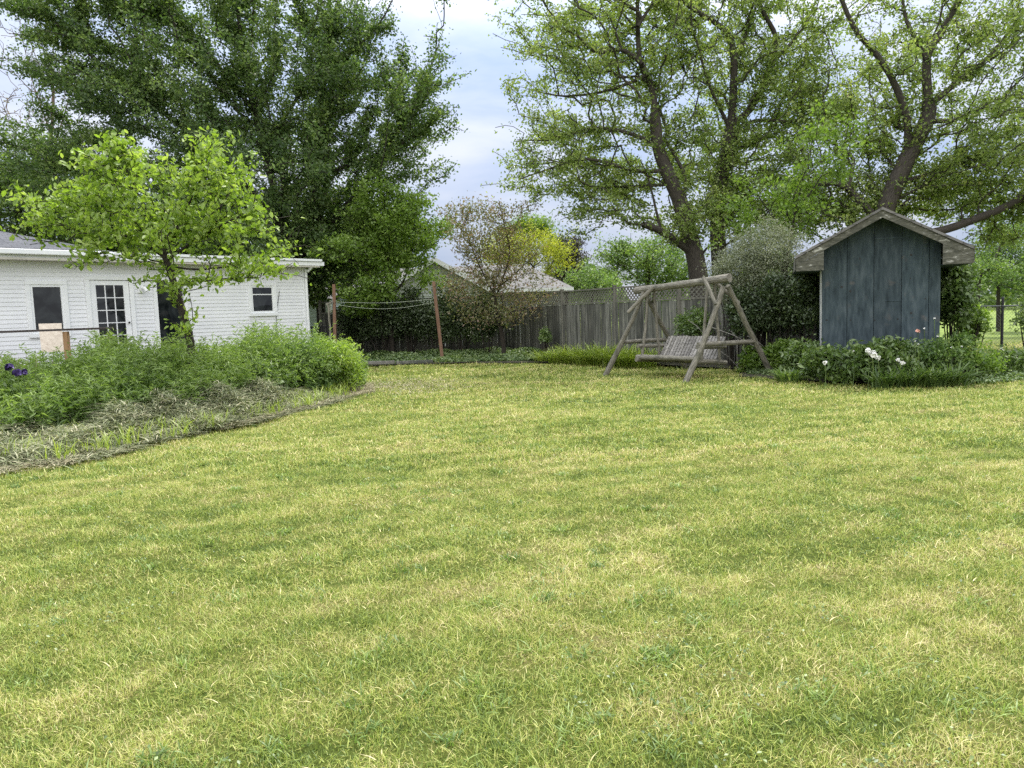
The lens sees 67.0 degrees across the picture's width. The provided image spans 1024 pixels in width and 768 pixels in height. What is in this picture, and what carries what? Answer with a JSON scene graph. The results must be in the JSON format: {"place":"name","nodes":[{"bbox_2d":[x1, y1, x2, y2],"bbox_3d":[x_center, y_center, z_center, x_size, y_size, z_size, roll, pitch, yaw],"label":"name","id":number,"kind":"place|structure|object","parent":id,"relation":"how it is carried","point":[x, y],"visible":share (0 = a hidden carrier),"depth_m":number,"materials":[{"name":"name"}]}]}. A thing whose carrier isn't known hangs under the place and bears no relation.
{"place":"outdoors","nodes":[
{"label":"outdoors","id":0,"kind":"place"},
{"bbox_2d":[0,298,1023,767],"bbox_3d":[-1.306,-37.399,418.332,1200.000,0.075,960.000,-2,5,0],"label":"ground","id":1,"kind":"structure","parent":0,"point":[590,600],"depth_m":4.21,"materials":[{"name":"green plant"}]},
{"bbox_2d":[0,9,87,234],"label":"bare tree","id":2,"kind":"object","parent":1,"relation":"on","point":[34,91],"visible":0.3,"depth_m":38.52,"materials":[{"name":"green plant"}]},
{"bbox_2d":[0,119,125,243],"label":"background tree","id":3,"kind":"object","parent":1,"relation":"on","point":[5,180],"visible":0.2,"depth_m":34.43,"materials":[{"name":"green plant"}]},
{"bbox_2d":[32,194,159,252],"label":"background tree","id":4,"kind":"object","parent":1,"relation":"on","point":[115,249],"visible":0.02,"depth_m":41.88,"materials":[{"name":"green plant"}]},
{"bbox_2d":[2,400,271,445],"bbox_3d":[-7.012,0.378,14.832,8.892,0.120,7.863,-6,7,-39],"label":"flower bed","id":5,"kind":"object","parent":1,"relation":"on","point":[120,427],"depth_m":11.54,"materials":[{"name":"soil"}]},
{"bbox_2d":[4,363,13,397],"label":"iris","id":6,"kind":"object","parent":5,"relation":"on","point":[9,366],"visible":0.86,"depth_m":11.01,"materials":[{"name":"purple plant"}]},
{"bbox_2d":[12,369,22,412],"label":"iris","id":7,"kind":"object","parent":5,"relation":"on","point":[17,372],"visible":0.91,"depth_m":10.90,"materials":[{"name":"purple plant"}]},
{"bbox_2d":[20,369,27,409],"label":"iris","id":8,"kind":"object","parent":5,"relation":"on","point":[24,371],"visible":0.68,"depth_m":11.08,"materials":[{"name":"purple plant"}]},
{"bbox_2d":[0,346,52,383],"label":"reeds","id":9,"kind":"object","parent":5,"relation":"on","point":[22,365],"visible":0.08,"depth_m":12.45,"materials":[{"name":"plant"}]},
{"bbox_2d":[1,378,60,418],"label":"weed clump","id":10,"kind":"object","parent":5,"relation":"on","point":[5,384],"visible":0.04,"depth_m":11.36,"materials":[{"name":"green plant"}]},
{"bbox_2d":[61,373,99,413],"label":"weed clump","id":11,"kind":"object","parent":5,"relation":"on","point":[78,386],"visible":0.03,"depth_m":11.88,"materials":[{"name":"green plant"}]},
{"bbox_2d":[0,125,322,363],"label":"young tree","id":12,"kind":"object","parent":5,"relation":"on","point":[93,190],"visible":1,"depth_m":13.63,"materials":[{"name":"green plant"}]},
{"bbox_2d":[0,378,362,458],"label":"long grass","id":13,"kind":"structure","parent":5,"relation":"on","point":[187,427],"depth_m":10.65,"materials":[{"name":"green plant"}]},
{"bbox_2d":[0,318,369,442],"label":"weeds","id":14,"kind":"object","parent":5,"relation":"on","point":[135,372],"visible":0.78,"depth_m":12.53,"materials":[{"name":"green plant"}]},
{"bbox_2d":[235,356,294,391],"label":"weed clump","id":15,"kind":"object","parent":5,"relation":"on","point":[266,373],"visible":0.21,"depth_m":14.22,"materials":[{"name":"green plant"}]},
{"bbox_2d":[258,334,356,390],"bbox_3d":[-4.231,-0.364,15.791,1.915,1.313,1.576,-4,6,-19],"label":"leafy shrub","id":16,"kind":"object","parent":5,"relation":"on","point":[317,362],"visible":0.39,"depth_m":15.49,"materials":[{"name":"green plant"}]},
{"bbox_2d":[302,333,371,391],"bbox_3d":[-3.691,-0.423,16.222,1.473,1.311,1.491,-2,5,0],"label":"arching shrub","id":17,"kind":"object","parent":5,"relation":"on","point":[353,375],"visible":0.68,"depth_m":16.11,"materials":[{"name":"green plant"}]},
{"bbox_2d":[0,231,323,365],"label":"white house","id":18,"kind":"structure","parent":1,"relation":"on","point":[39,286],"depth_m":20.26,"materials":[{"name":"white wood"}]},
{"bbox_2d":[24,280,71,337],"bbox_3d":[-11.365,-1.838,18.944,0.092,1.380,0.932,2,7,40],"label":"window","id":19,"kind":"structure","parent":18,"relation":"in","point":[46,301],"depth_m":18.91,"materials":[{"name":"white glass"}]},
{"bbox_2d":[89,280,132,348],"bbox_3d":[-10.394,-1.661,20.117,0.090,2.050,0.971,2,7,40],"label":"door","id":20,"kind":"structure","parent":18,"relation":"in","point":[110,301],"depth_m":20.11,"materials":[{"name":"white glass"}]},
{"bbox_2d":[247,282,277,315],"bbox_3d":[-7.579,-2.573,23.495,0.092,1.015,0.975,2,7,40],"label":"window","id":21,"kind":"structure","parent":18,"relation":"in","point":[262,301],"depth_m":23.50,"materials":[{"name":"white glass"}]},
{"bbox_2d":[0,375,357,473],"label":"cut stalks","id":22,"kind":"object","parent":1,"relation":"on","point":[193,412],"visible":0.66,"depth_m":10.94,"materials":[{"name":"plant"}]},
{"bbox_2d":[126,190,270,256],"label":"background tree","id":23,"kind":"object","parent":1,"relation":"on","point":[204,251],"visible":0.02,"depth_m":40.20,"materials":[{"name":"green plant"}]},
{"bbox_2d":[0,0,476,306],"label":"maple tree","id":24,"kind":"object","parent":1,"relation":"on","point":[329,68],"visible":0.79,"depth_m":27.60,"materials":[{"name":"green plant"}]},
{"bbox_2d":[0,375,489,473],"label":"dry straw","id":25,"kind":"object","parent":1,"relation":"on","point":[362,390],"visible":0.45,"depth_m":15.67,"materials":[{"name":"beige plant"}]},
{"bbox_2d":[240,159,399,340],"bbox_3d":[-7.637,-4.701,30.531,7.843,7.557,6.310,-2,5,0],"label":"maple tree","id":26,"kind":"object","parent":1,"relation":"on","point":[328,193],"visible":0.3,"depth_m":29.06,"materials":[{"name":"green plant"}]},
{"bbox_2d":[310,326,332,339],"bbox_3d":[-6.698,-1.397,26.965,1.002,1.236,0.050,-2,5,0],"label":"picket railing","id":27,"kind":"object","parent":1,"relation":"on","point":[311,327],"visible":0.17,"depth_m":26.91,"materials":[{"name":"black paint"}]},
{"bbox_2d":[308,280,350,333],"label":"garage","id":28,"kind":"structure","parent":1,"relation":"on","point":[312,316],"depth_m":35.81,"materials":[{"name":"grey"}]},
{"bbox_2d":[326,284,336,343],"bbox_3d":[-5.547,-1.753,23.898,0.305,2.636,0.130,-2,5,0],"label":"wooden post","id":29,"kind":"object","parent":1,"relation":"on","point":[334,305],"visible":0.71,"depth_m":23.84,"materials":[{"name":"wood"}]},
{"bbox_2d":[341,299,432,308],"bbox_3d":[-4.011,-2.563,24.856,3.531,0.298,0.011,-6,6,-34],"label":"clothes line","id":30,"kind":"object","parent":29,"relation":"attached to","point":[389,302],"visible":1,"depth_m":24.93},
{"bbox_2d":[330,289,379,352],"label":"hedge shrub","id":31,"kind":"object","parent":1,"relation":"on","point":[345,320],"visible":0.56,"depth_m":28.10,"materials":[{"name":"green plant"}]},
{"bbox_2d":[315,197,436,272],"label":"background tree","id":32,"kind":"object","parent":1,"relation":"on","point":[414,256],"visible":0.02,"depth_m":49.01,"materials":[{"name":"green plant"}]},
{"bbox_2d":[306,163,459,351],"bbox_3d":[-4.644,-4.357,27.916,5.970,7.071,4.628,-2,5,0],"label":"bright tree","id":33,"kind":"object","parent":1,"relation":"on","point":[384,224],"visible":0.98,"depth_m":27.12,"materials":[{"name":"green plant"}]},
{"bbox_2d":[384,284,435,351],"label":"hedge shrub","id":34,"kind":"object","parent":1,"relation":"on","point":[403,329],"visible":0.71,"depth_m":27.90,"materials":[{"name":"green plant"}]},
{"bbox_2d":[432,281,443,356],"bbox_3d":[-2.474,-2.078,25.911,0.290,2.699,0.095,-2,5,0],"label":"wooden post","id":35,"kind":"object","parent":1,"relation":"on","point":[437,320],"visible":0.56,"depth_m":25.86,"materials":[{"name":"brown wood"}]},
{"bbox_2d":[330,257,573,345],"bbox_3d":[-3.358,-4.500,42.892,12.967,4.420,8.930,-2,5,0],"label":"bungalow","id":36,"kind":"object","parent":1,"relation":"on","point":[441,264],"visible":0.14,"depth_m":39.03,"materials":[{"name":"grey"}]},
{"bbox_2d":[2,376,1023,767],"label":"clover","id":37,"kind":"object","parent":1,"relation":"on","point":[886,756],"visible":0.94,"depth_m":3.48,"materials":[{"name":"green plant"}]},
{"bbox_2d":[474,219,583,276],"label":"yellow tree","id":38,"kind":"object","parent":1,"relation":"on","point":[551,249],"visible":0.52,"depth_m":48.87,"materials":[{"name":"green plant"}]},
{"bbox_2d":[502,208,562,263],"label":"spiky tree","id":39,"kind":"object","parent":1,"relation":"on","point":[539,222],"visible":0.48,"depth_m":52.75,"materials":[{"name":"green plant"}]},
{"bbox_2d":[369,360,745,367],"bbox_3d":[-0.137,-0.819,25.561,17.082,0.030,7.061,1,6,27],"label":"flower bed","id":40,"kind":"object","parent":1,"relation":"on","point":[670,363],"visible":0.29,"depth_m":23.89,"materials":[{"name":"soil"}]},
{"bbox_2d":[364,361,394,364],"bbox_3d":[-4.257,-0.676,24.504,1.068,0.113,0.120,-3,5,-8],"label":"border timber","id":41,"kind":"object","parent":40,"relation":"on","point":[380,362],"visible":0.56,"depth_m":24.46,"materials":[{"name":"grey wood"}]},
{"bbox_2d":[353,282,412,352],"bbox_3d":[-4.684,-2.365,28.155,2.180,3.015,1.968,0,6,18],"label":"hedge shrub","id":42,"kind":"object","parent":40,"relation":"on","point":[381,324],"visible":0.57,"depth_m":27.85,"materials":[{"name":"green plant"}]},
{"bbox_2d":[396,360,432,363],"bbox_3d":[-3.116,-0.707,24.706,1.185,0.090,0.120,-3,5,-7],"label":"border timber","id":43,"kind":"object","parent":40,"relation":"on","point":[414,361],"visible":1,"depth_m":24.65,"materials":[{"name":"grey wood"}]},
{"bbox_2d":[408,286,455,349],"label":"hedge shrub","id":44,"kind":"object","parent":40,"relation":"on","point":[426,321],"visible":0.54,"depth_m":27.63,"materials":[{"name":"green plant"}]},
{"bbox_2d":[349,346,561,364],"bbox_3d":[-2.578,-0.976,26.660,9.382,0.460,4.761,-1,5,11],"label":"ground cover","id":45,"kind":"object","parent":40,"relation":"on","point":[493,354],"visible":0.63,"depth_m":25.96,"materials":[{"name":"green plant"}]},
{"bbox_2d":[430,282,490,349],"bbox_3d":[-1.870,-2.274,27.468,1.974,2.770,1.862,-5,6,-25],"label":"hedge shrub","id":46,"kind":"object","parent":40,"relation":"on","point":[457,327],"visible":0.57,"depth_m":27.30,"materials":[{"name":"green plant"}]},
{"bbox_2d":[467,291,512,351],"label":"hedge shrub","id":47,"kind":"object","parent":40,"relation":"on","point":[489,333],"visible":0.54,"depth_m":26.95,"materials":[{"name":"green plant"}]},
{"bbox_2d":[425,190,564,352],"bbox_3d":[-0.567,-3.666,26.071,4.759,5.752,3.155,-2,5,0],"label":"bronze tree","id":48,"kind":"object","parent":40,"relation":"on","point":[491,279],"visible":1,"depth_m":25.74,"materials":[{"name":"brown plant"}]},
{"bbox_2d":[528,349,559,362],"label":"daylily","id":49,"kind":"object","parent":40,"relation":"on","point":[538,355],"visible":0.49,"depth_m":23.75,"materials":[{"name":"green plant"}]},
{"bbox_2d":[538,326,552,350],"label":"leafy shrub","id":50,"kind":"object","parent":40,"relation":"on","point":[545,336],"visible":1,"depth_m":25.37,"materials":[{"name":"green plant"}]},
{"bbox_2d":[532,344,576,363],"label":"daylily","id":51,"kind":"object","parent":40,"relation":"on","point":[553,359],"visible":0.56,"depth_m":23.07,"materials":[{"name":"green plant"}]},
{"bbox_2d":[541,343,592,363],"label":"daylily","id":52,"kind":"object","parent":40,"relation":"on","point":[567,360],"visible":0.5,"depth_m":22.73,"materials":[{"name":"green plant"}]},
{"bbox_2d":[550,343,609,364],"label":"daylily","id":53,"kind":"object","parent":40,"relation":"on","point":[583,360],"visible":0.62,"depth_m":22.14,"materials":[{"name":"green plant"}]},
{"bbox_2d":[572,342,628,365],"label":"daylily","id":54,"kind":"object","parent":40,"relation":"on","point":[597,361],"visible":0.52,"depth_m":21.70,"materials":[{"name":"green plant"}]},
{"bbox_2d":[577,341,640,365],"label":"daylily","id":55,"kind":"object","parent":40,"relation":"on","point":[605,362],"visible":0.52,"depth_m":21.31,"materials":[{"name":"green plant"}]},
{"bbox_2d":[616,348,662,366],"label":"daylily","id":56,"kind":"object","parent":40,"relation":"on","point":[641,364],"visible":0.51,"depth_m":20.54,"materials":[{"name":"green plant"}]},
{"bbox_2d":[668,301,720,363],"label":"leafy shrub","id":57,"kind":"object","parent":40,"relation":"on","point":[683,322],"visible":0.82,"depth_m":20.11,"materials":[{"name":"green plant"}]},
{"bbox_2d":[696,241,756,368],"bbox_3d":[5.493,-1.968,19.150,1.780,3.187,1.694,-2,5,0],"label":"tree","id":58,"kind":"object","parent":40,"relation":"on","point":[726,300],"visible":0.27,"depth_m":19.05,"materials":[{"name":"green plant"}]},
{"bbox_2d":[537,232,591,322],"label":"dark tree","id":59,"kind":"object","parent":1,"relation":"on","point":[576,254],"visible":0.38,"depth_m":60.70,"materials":[{"name":"green plant"}]},
{"bbox_2d":[318,277,815,363],"bbox_3d":[1.263,-1.965,25.529,18.680,2.280,3.716,2,7,36],"label":"board fence","id":60,"kind":"object","parent":1,"relation":"on","point":[596,320],"visible":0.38,"depth_m":24.35,"materials":[{"name":"grey wood"}]},
{"bbox_2d":[554,263,620,303],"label":"pale tree","id":61,"kind":"object","parent":1,"relation":"on","point":[592,282],"visible":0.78,"depth_m":46.10,"materials":[{"name":"green plant"}]},
{"bbox_2d":[480,0,758,333],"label":"tree","id":62,"kind":"object","parent":1,"relation":"on","point":[684,217],"visible":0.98,"depth_m":24.36,"materials":[{"name":"green plant"}]},
{"bbox_2d":[594,343,661,366],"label":"daylily","id":63,"kind":"object","parent":1,"relation":"on","point":[623,362],"visible":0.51,"depth_m":20.75,"materials":[{"name":"green plant"}]},
{"bbox_2d":[578,231,711,300],"bbox_3d":[6.920,-5.222,39.686,6.831,5.850,6.021,-2,5,0],"label":"pale tree","id":64,"kind":"object","parent":1,"relation":"on","point":[650,267],"visible":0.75,"depth_m":38.95,"materials":[{"name":"green plant"}]},
{"bbox_2d":[603,273,771,382],"bbox_3d":[4.011,-1.278,17.739,2.653,2.317,3.228,-5,6,-27],"label":"log swing frame","id":65,"kind":"object","parent":1,"relation":"on","point":[644,292],"visible":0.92,"depth_m":16.81,"materials":[{"name":"grey wood"}]},
{"bbox_2d":[635,284,727,364],"bbox_3d":[3.767,-1.323,17.322,1.064,1.801,1.872,-6,7,-36],"label":"swing bench","id":66,"kind":"object","parent":65,"relation":"hanging from","point":[673,347],"visible":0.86,"depth_m":17.55,"materials":[{"name":"grey wood"}]},
{"bbox_2d":[356,251,1023,319],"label":"wood","id":67,"kind":"object","parent":1,"relation":"on","point":[989,297],"visible":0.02,"depth_m":89.24,"materials":[{"name":"green plant"}]},
{"bbox_2d":[688,320,763,366],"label":"brush twigs","id":68,"kind":"object","parent":1,"relation":"on","point":[730,334],"visible":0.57,"depth_m":17.55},
{"bbox_2d":[621,0,889,291],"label":"tree","id":69,"kind":"object","parent":1,"relation":"on","point":[770,75],"visible":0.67,"depth_m":25.94,"materials":[{"name":"green plant"}]},
{"bbox_2d":[709,211,812,346],"bbox_3d":[5.866,-2.178,18.016,2.470,3.791,2.353,-2,5,0],"label":"silvery shrub","id":70,"kind":"object","parent":1,"relation":"on","point":[754,262],"visible":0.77,"depth_m":17.69,"materials":[{"name":"green plant"}]},
{"bbox_2d":[701,99,882,276],"bbox_3d":[7.381,-3.882,20.218,4.495,6.692,3.649,-2,5,0],"label":"sapling","id":71,"kind":"object","parent":1,"relation":"on","point":[797,203],"visible":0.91,"depth_m":19.73,"materials":[{"name":"green plant"}]},
{"bbox_2d":[737,371,1006,383],"bbox_3d":[8.874,-0.300,16.522,7.907,0.050,5.100,-2,5,0],"label":"flower bed","id":72,"kind":"object","parent":1,"relation":"on","point":[745,374],"visible":0.11,"depth_m":16.41,"materials":[{"name":"soil"}]},
{"bbox_2d":[722,284,776,370],"bbox_3d":[5.569,-1.297,17.939,1.314,2.075,1.550,-2,5,0],"label":"dark shrub","id":73,"kind":"object","parent":72,"relation":"on","point":[744,297],"visible":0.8,"depth_m":17.61,"materials":[{"name":"green plant"}]},
{"bbox_2d":[734,345,769,372],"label":"garden plant","id":74,"kind":"object","parent":72,"relation":"on","point":[752,359],"visible":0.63,"depth_m":17.57,"materials":[{"name":"green plant"}]},
{"bbox_2d":[743,269,805,344],"bbox_3d":[6.070,-1.442,17.658,1.531,2.381,1.664,0,6,19],"label":"dark shrub","id":75,"kind":"object","parent":72,"relation":"on","point":[778,296],"visible":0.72,"depth_m":17.27,"materials":[{"name":"green plant"}]},
{"bbox_2d":[763,338,800,371],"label":"garden plant","id":76,"kind":"object","parent":72,"relation":"on","point":[774,349],"visible":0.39,"depth_m":17.03,"materials":[{"name":"green plant"}]},
{"bbox_2d":[769,364,806,381],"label":"daylily","id":77,"kind":"object","parent":72,"relation":"on","point":[785,376],"visible":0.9,"depth_m":15.34,"materials":[{"name":"green plant"}]},
{"bbox_2d":[771,261,819,342],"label":"dark shrub","id":78,"kind":"object","parent":72,"relation":"on","point":[806,309],"visible":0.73,"depth_m":16.87,"materials":[{"name":"green plant"}]},
{"bbox_2d":[776,334,822,375],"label":"garden plant","id":79,"kind":"object","parent":72,"relation":"on","point":[791,357],"visible":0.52,"depth_m":15.82,"materials":[{"name":"green plant"}]},
{"bbox_2d":[797,342,852,383],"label":"garden plant","id":80,"kind":"object","parent":72,"relation":"on","point":[811,357],"visible":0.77,"depth_m":14.81,"materials":[{"name":"green plant"}]},
{"bbox_2d":[818,339,886,385],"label":"garden plant","id":81,"kind":"object","parent":72,"relation":"on","point":[864,365],"visible":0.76,"depth_m":14.42,"materials":[{"name":"green plant"}]},
{"bbox_2d":[847,334,916,376],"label":"garden plant","id":82,"kind":"object","parent":72,"relation":"on","point":[888,358],"visible":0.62,"depth_m":14.20,"materials":[{"name":"green plant"}]},
{"bbox_2d":[746,366,1023,383],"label":"plants","id":83,"kind":"object","parent":72,"relation":"on","point":[1013,376],"visible":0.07,"depth_m":14.40,"materials":[{"name":"green plant"}]},
{"bbox_2d":[885,339,941,372],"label":"garden plant","id":84,"kind":"object","parent":72,"relation":"on","point":[910,359],"visible":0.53,"depth_m":14.08,"materials":[{"name":"green plant"}]},
{"bbox_2d":[910,333,972,375],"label":"garden plant","id":85,"kind":"object","parent":72,"relation":"on","point":[943,353],"visible":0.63,"depth_m":14.13,"materials":[{"name":"green plant"}]},
{"bbox_2d":[922,329,994,372],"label":"garden plant","id":86,"kind":"object","parent":72,"relation":"on","point":[963,339],"visible":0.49,"depth_m":14.36,"materials":[{"name":"green plant"}]},
{"bbox_2d":[940,257,986,342],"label":"vine shrub","id":87,"kind":"object","parent":72,"relation":"on","point":[957,300],"visible":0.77,"depth_m":16.18,"materials":[{"name":"green plant"}]},
{"bbox_2d":[955,300,995,353],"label":"leafy shrub","id":88,"kind":"object","parent":72,"relation":"on","point":[977,326],"visible":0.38,"depth_m":16.77,"materials":[{"name":"green plant"}]},
{"bbox_2d":[969,340,1009,376],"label":"garden plant","id":89,"kind":"object","parent":72,"relation":"on","point":[995,366],"visible":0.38,"depth_m":14.66,"materials":[{"name":"green plant"}]},
{"bbox_2d":[988,344,1023,374],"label":"garden plant","id":90,"kind":"object","parent":72,"relation":"on","point":[1016,361],"visible":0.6,"depth_m":14.80,"materials":[{"name":"green plant"}]},
{"bbox_2d":[1008,299,1023,345],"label":"leafy shrub","id":91,"kind":"object","parent":72,"relation":"on","point":[1020,318],"visible":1,"depth_m":16.69,"materials":[{"name":"green plant"}]},
{"bbox_2d":[868,350,876,388],"bbox_3d":[6.432,-0.258,13.809,0.145,0.701,0.166,-2,5,0],"label":"peony","id":92,"kind":"object","parent":1,"relation":"on","point":[872,353],"visible":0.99,"depth_m":13.76,"materials":[{"name":"white plant"}]},
{"bbox_2d":[792,207,974,356],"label":"garden shed","id":93,"kind":"structure","parent":1,"relation":"on","point":[879,271],"depth_m":15.24,"materials":[{"name":"blue wood"}]},
{"bbox_2d":[858,364,917,387],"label":"daylily","id":94,"kind":"object","parent":1,"relation":"on","point":[883,381],"visible":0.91,"depth_m":13.76,"materials":[{"name":"green plant"}]},
{"bbox_2d":[756,0,1023,253],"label":"tree","id":95,"kind":"object","parent":1,"relation":"on","point":[953,171],"visible":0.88,"depth_m":22.51,"materials":[{"name":"green plant"}]},
{"bbox_2d":[869,364,945,387],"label":"daylily","id":96,"kind":"object","parent":1,"relation":"on","point":[914,381],"visible":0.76,"depth_m":13.62,"materials":[{"name":"green plant"}]},
{"bbox_2d":[906,361,977,387],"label":"daylily","id":97,"kind":"object","parent":1,"relation":"on","point":[934,381],"visible":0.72,"depth_m":13.61,"materials":[{"name":"green plant"}]},
{"bbox_2d":[924,359,989,386],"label":"daylily","id":98,"kind":"object","parent":1,"relation":"on","point":[963,379],"visible":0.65,"depth_m":13.68,"materials":[{"name":"green plant"}]},
{"bbox_2d":[960,204,1023,331],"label":"tree","id":99,"kind":"object","parent":1,"relation":"on","point":[993,251],"visible":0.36,"depth_m":33.22,"materials":[{"name":"green plant"}]},
{"bbox_2d":[968,297,1023,351],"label":"chain link fence","id":100,"kind":"object","parent":1,"relation":"on","point":[1001,330],"visible":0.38,"depth_m":20.00,"materials":[{"name":"metal"}]},
{"bbox_2d":[968,210,1023,337],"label":"tree","id":101,"kind":"object","parent":1,"relation":"on","point":[996,269],"visible":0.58,"depth_m":29.65,"materials":[{"name":"green plant"}]},
{"bbox_3d":[-11.247,0.062,17.244,2.238,0.655,9.699,2,7,40],"label":"deck","id":102,"kind":"object","parent":1,"relation":"on","visible":0},
{"bbox_2d":[38,323,63,351],"bbox_3d":[-10.242,-1.028,17.211,0.450,0.644,0.579,-5,6,-32],"label":"board sheet","id":103,"kind":"object","parent":102,"relation":"on","point":[49,340],"visible":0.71,"depth_m":17.20,"materials":[{"name":"beige wood"}]},
{"bbox_2d":[0,327,113,359],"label":"deck rail","id":104,"kind":"object","parent":102,"relation":"attached to","point":[66,339],"visible":0.44,"depth_m":16.57,"materials":[{"name":"brown wood"}]},
{"bbox_2d":[0,0,1023,304],"label":"sky","id":105,"kind":"structure","parent":0,"point":[483,105],"materials":[{"name":"white"}]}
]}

